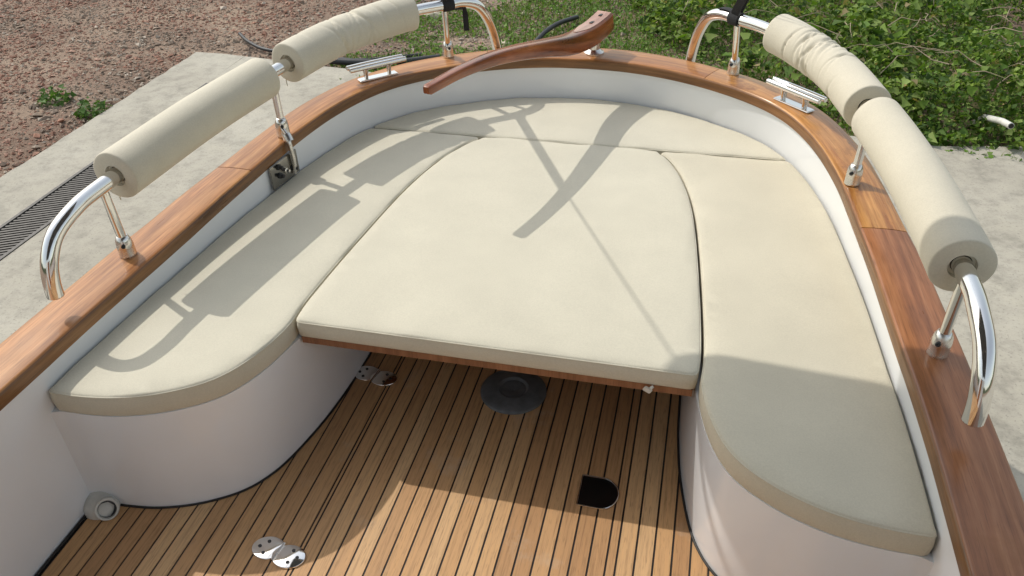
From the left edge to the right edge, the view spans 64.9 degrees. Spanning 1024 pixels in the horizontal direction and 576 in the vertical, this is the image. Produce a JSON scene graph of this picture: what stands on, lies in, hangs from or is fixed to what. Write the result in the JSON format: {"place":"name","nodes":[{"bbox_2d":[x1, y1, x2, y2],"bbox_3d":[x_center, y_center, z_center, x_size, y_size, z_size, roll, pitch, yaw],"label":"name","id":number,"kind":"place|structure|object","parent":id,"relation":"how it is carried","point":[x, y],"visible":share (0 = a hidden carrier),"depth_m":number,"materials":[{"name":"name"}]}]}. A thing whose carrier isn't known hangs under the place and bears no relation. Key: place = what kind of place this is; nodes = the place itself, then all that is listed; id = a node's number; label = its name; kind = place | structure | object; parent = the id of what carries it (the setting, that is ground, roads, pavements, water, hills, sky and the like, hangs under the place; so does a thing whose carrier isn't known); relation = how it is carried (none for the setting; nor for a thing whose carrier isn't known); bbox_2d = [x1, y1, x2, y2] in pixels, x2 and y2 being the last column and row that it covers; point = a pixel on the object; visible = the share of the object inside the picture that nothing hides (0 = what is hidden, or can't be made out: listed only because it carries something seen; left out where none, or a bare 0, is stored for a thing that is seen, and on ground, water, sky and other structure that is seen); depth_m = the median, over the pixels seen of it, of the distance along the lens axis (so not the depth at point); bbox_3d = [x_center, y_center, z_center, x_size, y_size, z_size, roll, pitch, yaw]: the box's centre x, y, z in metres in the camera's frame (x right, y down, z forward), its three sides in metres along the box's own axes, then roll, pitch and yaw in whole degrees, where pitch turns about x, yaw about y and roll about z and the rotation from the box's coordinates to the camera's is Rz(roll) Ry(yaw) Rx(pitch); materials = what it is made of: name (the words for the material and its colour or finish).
{"place":"outdoors","nodes":[
{"label":"outdoors","id":0,"kind":"place"},
{"bbox_2d":[0,0,1023,176],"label":"ground","id":1,"kind":"structure","parent":0,"point":[23,110],"depth_m":7.66,"materials":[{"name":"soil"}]},
{"bbox_2d":[35,84,75,107],"bbox_3d":[-3.705,-1.558,6.535,0.288,0.161,0.302,7,36,11],"label":"weed","id":2,"kind":"object","parent":1,"relation":"on","point":[44,98],"visible":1,"depth_m":6.50,"materials":[{"name":"green plant"}]},
{"bbox_2d":[73,96,111,120],"bbox_3d":[-3.302,-1.403,6.310,0.269,0.180,0.259,7,36,11],"label":"weed","id":3,"kind":"object","parent":1,"relation":"on","point":[82,109],"visible":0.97,"depth_m":6.28,"materials":[{"name":"green plant"}]},
{"bbox_2d":[238,32,421,58],"bbox_3d":[-1.786,-2.192,7.400,1.987,0.042,0.359,11,37,18],"label":"hose","id":4,"kind":"object","parent":1,"relation":"on","point":[242,36],"visible":0.45,"depth_m":7.43,"materials":[{"name":"black rubber"}]},
{"bbox_2d":[329,54,439,64],"bbox_3d":[-1.115,-1.991,7.045,0.976,0.072,0.122,-4,35,-3],"label":"rubber pipe","id":5,"kind":"object","parent":1,"relation":"on","point":[341,61],"visible":0.41,"depth_m":7.01,"materials":[{"name":"black rubber"}]},
{"bbox_2d":[424,12,441,19],"bbox_3d":[-0.791,-2.764,8.178,0.223,0.107,0.172,-11,37,-13],"label":"rock","id":6,"kind":"object","parent":1,"relation":"on","point":[435,14],"visible":0.29,"depth_m":8.11,"materials":[{"name":"stone"}]},
{"bbox_2d":[0,52,1023,500],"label":"concrete slab","id":7,"kind":"structure","parent":1,"relation":"on","point":[992,190],"depth_m":5.04,"materials":[{"name":"grey concrete"}]},
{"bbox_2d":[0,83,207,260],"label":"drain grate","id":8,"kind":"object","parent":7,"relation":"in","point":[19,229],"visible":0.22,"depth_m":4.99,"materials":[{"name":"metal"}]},
{"bbox_2d":[0,0,1023,575],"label":"boat","id":9,"kind":"object","parent":7,"relation":"on","point":[306,456],"visible":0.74,"depth_m":2.18,"materials":[{"name":"brown wood"}]},
{"bbox_2d":[93,58,279,199],"bbox_3d":[-0.970,-0.503,2.475,0.150,0.184,0.709,12,37,18],"label":"rail sleeve","id":10,"kind":"object","parent":9,"relation":"attached to","point":[142,157],"visible":0.96,"depth_m":2.37,"materials":[{"name":"fabric"}]},
{"bbox_2d":[49,128,477,415],"bbox_3d":[-0.681,-0.153,2.605,0.507,0.076,1.713,12,38,19],"label":"bench cushion","id":11,"kind":"object","parent":9,"relation":"on","point":[217,318],"visible":0.9,"depth_m":2.32,"materials":[{"name":"fabric"}]},
{"bbox_2d":[272,0,419,85],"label":"rail sleeve","id":12,"kind":"object","parent":9,"relation":"attached to","point":[312,49],"visible":0.96,"depth_m":2.95,"materials":[{"name":"fabric"}]},
{"bbox_2d":[296,138,700,392],"bbox_3d":[0.073,-0.171,2.603,1.096,0.082,1.256,7,36,11],"label":"table cushion","id":13,"kind":"object","parent":9,"relation":"on","point":[570,258],"visible":1,"depth_m":2.37,"materials":[{"name":"fabric"}]},
{"bbox_2d":[423,10,613,94],"bbox_3d":[0.075,-0.844,2.932,0.078,0.199,1.233,19,40,26],"label":"tiller","id":14,"kind":"object","parent":9,"relation":"on","point":[596,28],"visible":1,"depth_m":2.94,"materials":[{"name":"brown wood"}]},
{"bbox_2d":[374,98,784,160],"bbox_3d":[0.269,-0.657,3.278,1.600,0.075,0.442,7,36,11],"label":"stern cushion","id":15,"kind":"object","parent":9,"relation":"on","point":[594,122],"visible":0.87,"depth_m":3.20,"materials":[{"name":"fabric"}]},
{"bbox_2d":[442,0,748,30],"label":"strap","id":16,"kind":"object","parent":9,"relation":"attached to","point":[736,11],"visible":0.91,"depth_m":3.01,"materials":[{"name":"fabric"}]},
{"bbox_2d":[661,152,936,555],"bbox_3d":[0.745,0.016,2.313,0.507,0.076,1.713,1,36,4],"label":"bench cushion","id":17,"kind":"object","parent":9,"relation":"on","point":[802,416],"visible":0.95,"depth_m":2.00,"materials":[{"name":"fabric"}]},
{"bbox_2d":[763,14,891,126],"bbox_3d":[1.024,-0.720,2.650,0.175,0.187,0.652,-7,36,-7],"label":"rail sleeve","id":18,"kind":"object","parent":9,"relation":"attached to","point":[845,81],"visible":0.93,"depth_m":2.58,"materials":[{"name":"fabric"}]},
{"bbox_2d":[851,97,997,291],"bbox_3d":[1.030,-0.261,2.058,0.152,0.186,0.740,2,36,5],"label":"rail sleeve","id":19,"kind":"object","parent":9,"relation":"attached to","point":[942,224],"visible":0.94,"depth_m":1.92,"materials":[{"name":"fabric"}]},
{"bbox_2d":[535,15,578,39],"bbox_3d":[0.395,-2.441,7.593,0.069,0.089,0.991,17,39,24],"label":"rubber pipe","id":20,"kind":"object","parent":1,"relation":"on","point":[543,33],"visible":0.84,"depth_m":7.60,"materials":[{"name":"grey rubber"}]},
{"bbox_2d":[631,0,1023,150],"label":"ivy ground cover","id":21,"kind":"object","parent":1,"relation":"on","point":[865,16],"visible":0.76,"depth_m":6.29,"materials":[{"name":"green plant"}]},
{"bbox_2d":[682,0,1023,84],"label":"dead stems","id":22,"kind":"object","parent":21,"relation":"in","point":[838,35],"visible":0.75,"depth_m":6.24,"materials":[{"name":"plant"}]},
{"bbox_2d":[972,114,1013,128],"bbox_3d":[3.274,-1.119,5.514,0.049,0.257,0.543,3,36,6],"label":"pipe","id":23,"kind":"object","parent":1,"relation":"on","point":[1003,122],"visible":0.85,"depth_m":5.37,"materials":[{"name":"white plastic"}]},
{"bbox_2d":[330,0,1023,161],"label":"grass","id":24,"kind":"structure","parent":0,"point":[645,37],"depth_m":7.54,"materials":[{"name":"green plant"}]}
]}

